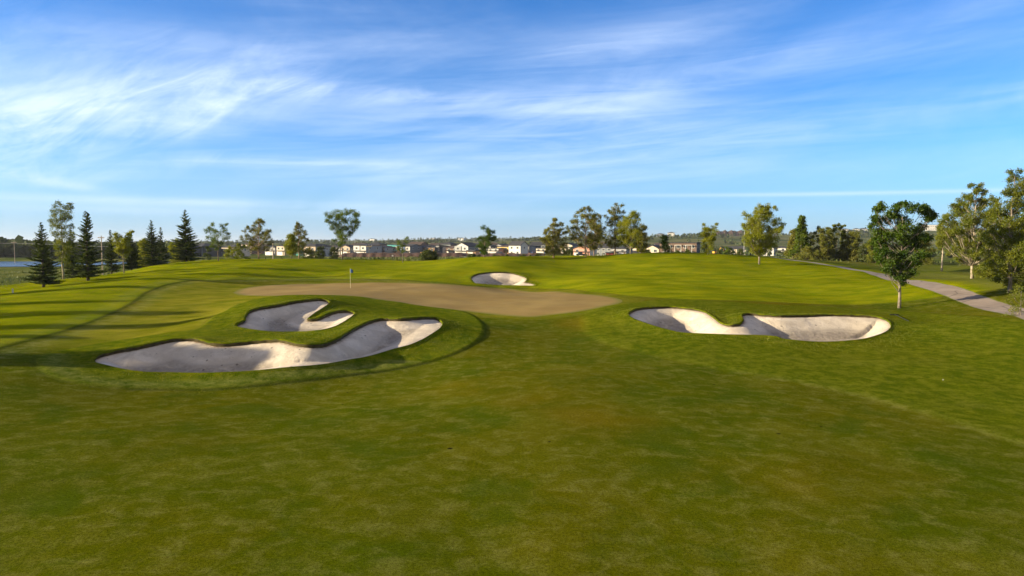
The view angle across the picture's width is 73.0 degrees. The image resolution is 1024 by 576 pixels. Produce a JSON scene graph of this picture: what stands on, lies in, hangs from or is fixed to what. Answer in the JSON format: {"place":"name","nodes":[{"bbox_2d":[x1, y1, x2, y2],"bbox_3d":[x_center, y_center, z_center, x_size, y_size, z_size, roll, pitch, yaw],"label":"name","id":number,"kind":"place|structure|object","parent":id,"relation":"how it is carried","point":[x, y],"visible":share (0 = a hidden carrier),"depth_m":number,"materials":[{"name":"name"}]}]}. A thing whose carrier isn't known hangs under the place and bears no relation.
{"place":"outdoors","nodes":[
{"label":"outdoors","id":0,"kind":"place"},
{"bbox_2d":[0,261,167,266],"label":"pond water","id":1,"kind":"structure","parent":0,"point":[12,263],"depth_m":286.50,"materials":[{"name":"blue liquid"}]},
{"bbox_2d":[265,247,276,254],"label":"house","id":2,"kind":"structure","parent":0,"point":[269,252],"depth_m":434.09,"materials":[{"name":"grey"}]},
{"bbox_2d":[304,244,330,256],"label":"house","id":3,"kind":"structure","parent":0,"point":[315,246],"depth_m":391.59,"materials":[{"name":"grey"}]},
{"bbox_2d":[339,245,353,253],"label":"house","id":4,"kind":"structure","parent":0,"point":[347,248],"depth_m":434.96,"materials":[{"name":"stone"}]},
{"bbox_2d":[353,244,382,252],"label":"house","id":5,"kind":"structure","parent":0,"point":[360,248],"depth_m":424.76,"materials":[{"name":"grey"}]},
{"bbox_2d":[369,242,386,245],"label":"house","id":6,"kind":"structure","parent":0,"point":[378,243],"depth_m":520.00,"materials":[{"name":"grey"}]},
{"bbox_2d":[399,244,422,252],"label":"house","id":7,"kind":"structure","parent":0,"point":[413,248],"depth_m":435.74,"materials":[{"name":"stone"}]},
{"bbox_2d":[408,242,428,245],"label":"house","id":8,"kind":"structure","parent":0,"point":[422,243],"depth_m":508.66,"materials":[{"name":"grey"}]},
{"bbox_2d":[422,247,442,252],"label":"house","id":9,"kind":"structure","parent":0,"point":[438,249],"depth_m":436.62,"materials":[{"name":"grey"}]},
{"bbox_2d":[436,245,447,252],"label":"house","id":10,"kind":"structure","parent":0,"point":[444,248],"depth_m":449.99,"materials":[{"name":"grey"}]},
{"bbox_2d":[445,246,454,252],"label":"house","id":11,"kind":"structure","parent":0,"point":[449,249],"depth_m":446.38,"materials":[{"name":"brown"}]},
{"bbox_2d":[454,242,477,252],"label":"house","id":12,"kind":"structure","parent":0,"point":[462,247],"depth_m":425.09,"materials":[{"name":"stone"}]},
{"bbox_2d":[466,250,479,253],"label":"house","id":13,"kind":"structure","parent":0,"point":[473,251],"depth_m":396.76,"materials":[{"name":"white wood"}]},
{"bbox_2d":[0,230,1023,575],"bbox_3d":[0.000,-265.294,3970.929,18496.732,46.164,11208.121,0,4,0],"label":"ground","id":14,"kind":"structure","parent":0,"point":[590,442],"depth_m":22.35,"materials":[{"name":"green plant"}]},
{"bbox_2d":[20,222,65,286],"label":"spruce tree","id":15,"kind":"object","parent":14,"relation":"on","point":[43,278],"visible":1,"depth_m":77.70,"materials":[{"name":"green plant"}]},
{"bbox_2d":[47,200,77,278],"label":"aspen tree","id":16,"kind":"object","parent":14,"relation":"on","point":[62,233],"visible":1,"depth_m":91.47,"materials":[{"name":"green plant"}]},
{"bbox_2d":[56,228,82,277],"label":"spruce tree","id":17,"kind":"object","parent":14,"relation":"on","point":[71,271],"visible":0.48,"depth_m":94.69,"materials":[{"name":"green plant"}]},
{"bbox_2d":[66,211,109,280],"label":"spruce tree","id":18,"kind":"object","parent":14,"relation":"on","point":[88,269],"visible":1,"depth_m":85.57,"materials":[{"name":"green plant"}]},
{"bbox_2d":[98,236,103,274],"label":"utility pole","id":19,"kind":"object","parent":14,"relation":"on","point":[101,237],"visible":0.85,"depth_m":129.72,"materials":[{"name":"wood"}]},
{"bbox_2d":[102,230,121,273],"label":"spruce tree","id":20,"kind":"object","parent":14,"relation":"on","point":[109,261],"visible":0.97,"depth_m":111.59,"materials":[{"name":"green plant"}]},
{"bbox_2d":[109,229,134,272],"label":"ash tree","id":21,"kind":"object","parent":14,"relation":"on","point":[123,248],"visible":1,"depth_m":102.51,"materials":[{"name":"green plant"}]},
{"bbox_2d":[0,235,250,258],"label":"woodland","id":22,"kind":"object","parent":14,"relation":"on","point":[7,246],"visible":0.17,"depth_m":357.90,"materials":[{"name":"green plant"}]},
{"bbox_2d":[118,236,146,269],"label":"spruce tree","id":23,"kind":"object","parent":14,"relation":"on","point":[132,260],"visible":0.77,"depth_m":112.64,"materials":[{"name":"green plant"}]},
{"bbox_2d":[134,238,154,269],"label":"ash tree","id":24,"kind":"object","parent":14,"relation":"on","point":[143,241],"visible":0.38,"depth_m":117.25,"materials":[{"name":"green plant"}]},
{"bbox_2d":[141,220,167,265],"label":"spruce tree","id":25,"kind":"object","parent":14,"relation":"on","point":[151,240],"visible":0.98,"depth_m":115.54,"materials":[{"name":"green plant"}]},
{"bbox_2d":[154,227,169,265],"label":"spruce tree","id":26,"kind":"object","parent":14,"relation":"on","point":[162,250],"visible":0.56,"depth_m":121.70,"materials":[{"name":"green plant"}]},
{"bbox_2d":[167,239,197,263],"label":"willow shrub","id":27,"kind":"object","parent":14,"relation":"on","point":[172,254],"visible":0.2,"depth_m":120.82,"materials":[{"name":"green plant"}]},
{"bbox_2d":[169,210,203,261],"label":"spruce tree","id":28,"kind":"object","parent":14,"relation":"on","point":[185,253],"visible":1,"depth_m":116.25,"materials":[{"name":"green plant"}]},
{"bbox_2d":[175,246,200,256],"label":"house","id":29,"kind":"structure","parent":14,"relation":"on","point":[198,251],"depth_m":378.77,"materials":[{"name":"grey"}]},
{"bbox_2d":[202,245,211,259],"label":"shrub","id":30,"kind":"object","parent":14,"relation":"on","point":[207,255],"visible":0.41,"depth_m":149.66,"materials":[{"name":"green plant"}]},
{"bbox_2d":[198,243,222,256],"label":"house","id":31,"kind":"structure","parent":14,"relation":"on","point":[213,252],"depth_m":385.82,"materials":[{"name":"grey"}]},
{"bbox_2d":[203,221,231,260],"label":"maple tree","id":32,"kind":"object","parent":14,"relation":"on","point":[214,239],"visible":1,"depth_m":109.20,"materials":[{"name":"green plant"}]},
{"bbox_2d":[223,246,242,258],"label":"shrub","id":33,"kind":"object","parent":14,"relation":"on","point":[232,251],"visible":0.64,"depth_m":131.69,"materials":[{"name":"green plant"}]},
{"bbox_2d":[221,245,249,255],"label":"house","id":34,"kind":"structure","parent":14,"relation":"on","point":[245,252],"depth_m":396.72,"materials":[{"name":"beige"}]},
{"bbox_2d":[232,243,250,258],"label":"shrub","id":35,"kind":"object","parent":14,"relation":"on","point":[241,248],"visible":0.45,"depth_m":135.66,"materials":[{"name":"green plant"}]},
{"bbox_2d":[241,243,264,253],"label":"house","id":36,"kind":"structure","parent":14,"relation":"on","point":[253,252],"depth_m":496.23,"materials":[{"name":"grey"}]},
{"bbox_2d":[238,218,274,258],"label":"pine tree","id":37,"kind":"object","parent":14,"relation":"on","point":[258,234],"visible":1,"depth_m":123.65,"materials":[{"name":"green plant"}]},
{"bbox_2d":[88,316,445,375],"bbox_3d":[-11.065,3.248,37.464,20.400,1.954,8.917,-2,4,-33],"label":"sand bunker","id":38,"kind":"object","parent":14,"relation":"on","point":[203,355],"visible":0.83,"depth_m":35.66,"materials":[{"name":"beige sand"}]},
{"bbox_2d":[275,245,288,255],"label":"house","id":39,"kind":"structure","parent":14,"relation":"on","point":[280,250],"depth_m":425.20,"materials":[{"name":"beige"}]},
{"bbox_2d":[283,233,301,258],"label":"ash tree","id":40,"kind":"object","parent":14,"relation":"on","point":[291,246],"visible":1,"depth_m":121.38,"materials":[{"name":"green plant"}]},
{"bbox_2d":[232,298,357,332],"bbox_3d":[-14.224,1.927,46.265,7.250,1.728,11.016,0,4,0],"label":"sand bunker","id":41,"kind":"object","parent":14,"relation":"on","point":[291,315],"visible":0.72,"depth_m":47.01,"materials":[{"name":"beige sand"}]},
{"bbox_2d":[291,221,312,258],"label":"pine tree","id":42,"kind":"object","parent":14,"relation":"on","point":[298,230],"visible":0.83,"depth_m":127.66,"materials":[{"name":"green plant"}]},
{"bbox_2d":[301,247,313,258],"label":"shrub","id":43,"kind":"object","parent":14,"relation":"on","point":[310,254],"visible":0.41,"depth_m":149.55,"materials":[{"name":"green plant"}]},
{"bbox_2d":[314,245,326,258],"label":"shrub","id":44,"kind":"object","parent":14,"relation":"on","point":[320,255],"visible":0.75,"depth_m":139.50,"materials":[{"name":"green plant"}]},
{"bbox_2d":[328,246,338,258],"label":"shrub","id":45,"kind":"object","parent":14,"relation":"on","point":[333,251],"visible":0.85,"depth_m":139.60,"materials":[{"name":"green plant"}]},
{"bbox_2d":[322,207,360,258],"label":"maple tree","id":46,"kind":"object","parent":14,"relation":"on","point":[339,230],"visible":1,"depth_m":121.43,"materials":[{"name":"green plant"}]},
{"bbox_2d":[382,246,394,252],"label":"house","id":47,"kind":"structure","parent":14,"relation":"on","point":[388,249],"depth_m":440.39,"materials":[{"name":"grey"}]},
{"bbox_2d":[387,245,399,252],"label":"house","id":48,"kind":"structure","parent":14,"relation":"on","point":[395,248],"depth_m":444.90,"materials":[{"name":"teal wood"}]},
{"bbox_2d":[396,236,409,262],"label":"maple sapling","id":49,"kind":"object","parent":14,"relation":"on","point":[403,245],"visible":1,"depth_m":111.76,"materials":[{"name":"green plant"}]},
{"bbox_2d":[339,252,467,256],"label":"bare earth","id":50,"kind":"structure","parent":14,"relation":"on","point":[386,254],"depth_m":326.46,"materials":[{"name":"brown soil"}]},
{"bbox_2d":[233,282,621,316],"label":"putting green","id":51,"kind":"object","parent":14,"relation":"on","point":[501,301],"visible":0.99,"depth_m":66.13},
{"bbox_2d":[419,249,439,260],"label":"willow shrub","id":52,"kind":"object","parent":14,"relation":"on","point":[427,254],"visible":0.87,"depth_m":115.08,"materials":[{"name":"green plant"}]},
{"bbox_2d":[75,233,786,242],"bbox_3d":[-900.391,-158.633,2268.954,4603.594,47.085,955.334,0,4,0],"label":"distant woodland","id":53,"kind":"object","parent":14,"relation":"on","point":[499,238],"visible":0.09,"depth_m":2372.20,"materials":[{"name":"green plant"}]},
{"bbox_2d":[437,242,456,245],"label":"house","id":54,"kind":"structure","parent":14,"relation":"on","point":[449,244],"depth_m":494.73,"materials":[{"name":"grey"}]},
{"bbox_2d":[476,225,496,256],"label":"maple tree","id":55,"kind":"object","parent":14,"relation":"on","point":[486,243],"visible":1,"depth_m":105.50,"materials":[{"name":"green plant"}]},
{"bbox_2d":[0,253,981,285],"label":"meadow grass","id":56,"kind":"structure","parent":14,"relation":"on","point":[408,258],"depth_m":159.21,"materials":[{"name":"green plant"}]},
{"bbox_2d":[488,248,504,252],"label":"house","id":57,"kind":"structure","parent":14,"relation":"on","point":[492,250],"depth_m":440.84,"materials":[{"name":"white paint"}]},
{"bbox_2d":[496,245,508,253],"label":"house","id":58,"kind":"structure","parent":14,"relation":"on","point":[506,249],"depth_m":444.37,"materials":[{"name":"stone"}]},
{"bbox_2d":[469,271,537,285],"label":"sand bunker","id":59,"kind":"object","parent":14,"relation":"on","point":[501,278],"visible":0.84,"depth_m":87.81,"materials":[{"name":"beige sand"}]},
{"bbox_2d":[463,253,544,256],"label":"bare earth","id":60,"kind":"structure","parent":14,"relation":"on","point":[513,254],"depth_m":336.80,"materials":[{"name":"brown soil"}]},
{"bbox_2d":[539,217,568,257],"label":"pine tree","id":61,"kind":"object","parent":14,"relation":"on","point":[549,237],"visible":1,"depth_m":109.37,"materials":[{"name":"green plant"}]},
{"bbox_2d":[564,206,603,256],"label":"pine tree","id":62,"kind":"object","parent":14,"relation":"on","point":[593,226],"visible":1,"depth_m":111.25,"materials":[{"name":"green plant"}]},
{"bbox_2d":[586,217,604,255],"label":"pine tree","id":63,"kind":"object","parent":14,"relation":"on","point":[600,244],"visible":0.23,"depth_m":115.59,"materials":[{"name":"green plant"}]},
{"bbox_2d":[197,227,1018,247],"bbox_3d":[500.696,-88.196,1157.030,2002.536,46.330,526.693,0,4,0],"label":"hill woodland","id":64,"kind":"object","parent":14,"relation":"on","point":[688,235],"visible":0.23,"depth_m":1224.00,"materials":[{"name":"green plant"}]},
{"bbox_2d":[600,202,625,254],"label":"pine tree","id":65,"kind":"object","parent":14,"relation":"on","point":[613,212],"visible":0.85,"depth_m":113.38,"materials":[{"name":"green plant"}]},
{"bbox_2d":[615,210,641,253],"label":"ash tree","id":66,"kind":"object","parent":14,"relation":"on","point":[631,234],"visible":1,"depth_m":109.42,"materials":[{"name":"green plant"}]},
{"bbox_2d":[633,223,650,252],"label":"pine tree","id":67,"kind":"object","parent":14,"relation":"on","point":[641,247],"visible":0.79,"depth_m":127.30,"materials":[{"name":"green plant"}]},
{"bbox_2d":[658,235,671,251],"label":"maple tree","id":68,"kind":"object","parent":14,"relation":"on","point":[663,243],"visible":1,"depth_m":117.36,"materials":[{"name":"green plant"}]},
{"bbox_2d":[660,242,700,252],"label":"apartment block","id":69,"kind":"structure","parent":14,"relation":"on","point":[694,247],"depth_m":342.24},
{"bbox_2d":[698,223,718,254],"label":"ash tree","id":70,"kind":"object","parent":14,"relation":"on","point":[707,236],"visible":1,"depth_m":109.53,"materials":[{"name":"green plant"}]},
{"bbox_2d":[722,246,733,254],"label":"shrub","id":71,"kind":"object","parent":14,"relation":"on","point":[728,250],"visible":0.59,"depth_m":171.55,"materials":[{"name":"green plant"}]},
{"bbox_2d":[724,246,748,253],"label":"building","id":72,"kind":"structure","parent":14,"relation":"on","point":[735,248],"depth_m":466.42,"materials":[{"name":"beige"}]},
{"bbox_2d":[737,248,743,254],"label":"shrub","id":73,"kind":"object","parent":14,"relation":"on","point":[739,251],"visible":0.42,"depth_m":167.71,"materials":[{"name":"green plant"}]},
{"bbox_2d":[554,245,957,257],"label":"valley scrub","id":74,"kind":"object","parent":14,"relation":"on","point":[778,252],"visible":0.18,"depth_m":389.73,"materials":[{"name":"green plant"}]},
{"bbox_2d":[626,306,894,343],"bbox_3d":[16.156,2.710,45.580,17.698,1.922,10.503,1,4,18],"label":"sand bunker","id":75,"kind":"object","parent":14,"relation":"on","point":[819,327],"visible":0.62,"depth_m":46.89,"materials":[{"name":"beige sand"}]},
{"bbox_2d":[736,202,786,263],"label":"ash tree","id":76,"kind":"object","parent":14,"relation":"on","point":[755,225],"visible":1,"depth_m":97.78,"materials":[{"name":"green plant"}]},
{"bbox_2d":[776,246,786,254],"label":"house","id":77,"kind":"structure","parent":14,"relation":"on","point":[781,248],"depth_m":445.06,"materials":[{"name":"grey"}]},
{"bbox_2d":[783,229,798,258],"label":"pine tree","id":78,"kind":"object","parent":14,"relation":"on","point":[791,242],"visible":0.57,"depth_m":145.43,"materials":[{"name":"green plant"}]},
{"bbox_2d":[786,215,812,257],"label":"fir tree","id":79,"kind":"object","parent":14,"relation":"on","point":[802,238],"visible":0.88,"depth_m":139.16,"materials":[{"name":"green plant"}]},
{"bbox_2d":[797,246,820,259],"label":"willow shrub","id":80,"kind":"object","parent":14,"relation":"on","point":[805,253],"visible":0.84,"depth_m":133.29,"materials":[{"name":"green plant"}]},
{"bbox_2d":[807,226,837,260],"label":"willow tree","id":81,"kind":"object","parent":14,"relation":"on","point":[823,249],"visible":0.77,"depth_m":138.99,"materials":[{"name":"green plant"}]},
{"bbox_2d":[824,223,850,260],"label":"willow tree","id":82,"kind":"object","parent":14,"relation":"on","point":[836,254],"visible":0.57,"depth_m":141.63,"materials":[{"name":"green plant"}]},
{"bbox_2d":[838,231,866,261],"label":"willow tree","id":83,"kind":"object","parent":14,"relation":"on","point":[852,237],"visible":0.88,"depth_m":139.14,"materials":[{"name":"green plant"}]},
{"bbox_2d":[857,243,874,262],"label":"willow shrub","id":84,"kind":"object","parent":14,"relation":"on","point":[860,251],"visible":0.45,"depth_m":135.72,"materials":[{"name":"green plant"}]},
{"bbox_2d":[864,234,885,262],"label":"willow shrub","id":85,"kind":"object","parent":14,"relation":"on","point":[870,249],"visible":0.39,"depth_m":129.70,"materials":[{"name":"green plant"}]},
{"bbox_2d":[865,200,940,307],"bbox_3d":[33.272,-2.791,59.021,5.534,9.269,4.410,1,4,10],"label":"maple tree","id":86,"kind":"object","parent":14,"relation":"on","point":[915,238],"visible":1,"depth_m":58.49,"materials":[{"name":"green plant"}]},
{"bbox_2d":[914,233,937,264],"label":"willow tree","id":87,"kind":"object","parent":14,"relation":"on","point":[927,260],"visible":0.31,"depth_m":127.16,"materials":[{"name":"green plant"}]},
{"bbox_2d":[925,225,937,230],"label":"house","id":88,"kind":"structure","parent":14,"relation":"on","point":[932,228],"depth_m":1336.29,"materials":[{"name":"white"}]},
{"bbox_2d":[934,213,952,270],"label":"birch tree","id":89,"kind":"object","parent":14,"relation":"on","point":[939,232],"visible":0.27,"depth_m":105.75,"materials":[{"name":"green plant"}]},
{"bbox_2d":[933,182,1008,278],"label":"birch tree","id":90,"kind":"object","parent":14,"relation":"on","point":[967,248],"visible":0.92,"depth_m":75.35,"materials":[{"name":"green plant"}]},
{"bbox_2d":[970,252,1013,278],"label":"willow shrub","id":91,"kind":"object","parent":14,"relation":"on","point":[987,273],"visible":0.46,"depth_m":73.77,"materials":[{"name":"green plant"}]},
{"bbox_2d":[980,198,1003,269],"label":"birch tree","id":92,"kind":"object","parent":14,"relation":"on","point":[991,205],"visible":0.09,"depth_m":81.51,"materials":[{"name":"green plant"}]},
{"bbox_2d":[979,167,1023,292],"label":"birch tree","id":93,"kind":"object","parent":14,"relation":"on","point":[1013,257],"visible":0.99,"depth_m":59.66,"materials":[{"name":"green plant"}]},
{"bbox_2d":[1001,283,1023,316],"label":"bush","id":94,"kind":"object","parent":14,"relation":"on","point":[1013,294],"visible":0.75,"depth_m":47.14,"materials":[{"name":"green plant"}]},
{"bbox_2d":[1012,191,1023,272],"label":"birch tree","id":95,"kind":"object","parent":14,"relation":"on","point":[1018,233],"visible":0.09,"depth_m":66.50,"materials":[{"name":"green plant"}]},
{"bbox_2d":[0,0,1023,241],"label":"sky","id":96,"kind":"structure","parent":0,"point":[425,119],"materials":[{"name":"blue"}]},
{"bbox_2d":[508,241,528,253],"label":"house","id":97,"kind":"structure","parent":0,"point":[520,247],"depth_m":416.58,"materials":[{"name":"white"}]},
{"bbox_2d":[528,245,535,252],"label":"house","id":98,"kind":"structure","parent":0,"point":[531,248],"depth_m":456.35,"materials":[{"name":"stone"}]},
{"bbox_2d":[530,242,545,247],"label":"house","id":99,"kind":"structure","parent":0,"point":[538,244],"depth_m":518.06,"materials":[{"name":"grey"}]},
{"bbox_2d":[535,248,551,252],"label":"house","id":100,"kind":"structure","parent":0,"point":[539,250],"depth_m":436.09,"materials":[{"name":"beige"}]},
{"bbox_2d":[559,243,577,253],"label":"house","id":101,"kind":"structure","parent":0,"point":[573,245],"depth_m":494.76,"materials":[{"name":"stone"}]},
{"bbox_2d":[572,245,597,255],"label":"house","id":102,"kind":"structure","parent":0,"point":[577,249],"depth_m":375.90,"materials":[{"name":"white"}]},
{"bbox_2d":[593,244,617,255],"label":"house","id":103,"kind":"structure","parent":0,"point":[603,249],"depth_m":414.72,"materials":[{"name":"stone"}]},
{"bbox_2d":[610,247,632,253],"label":"house","id":104,"kind":"structure","parent":0,"point":[621,250],"depth_m":385.14,"materials":[{"name":"stone"}]},
{"bbox_2d":[646,245,659,252],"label":"house","id":105,"kind":"structure","parent":0,"point":[653,248],"depth_m":355.38,"materials":[{"name":"stone"}]},
{"bbox_2d":[716,230,743,235],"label":"ridge earth","id":106,"kind":"structure","parent":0,"point":[730,232],"depth_m":1306.49,"materials":[{"name":"grey"}]},
{"bbox_2d":[764,247,776,255],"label":"house","id":107,"kind":"structure","parent":0,"point":[773,251],"depth_m":415.14,"materials":[{"name":"grey"}]},
{"bbox_2d":[773,257,1023,319],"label":"path","id":108,"kind":"structure","parent":0,"point":[968,297],"depth_m":61.65,"materials":[{"name":"concrete"}]}
]}

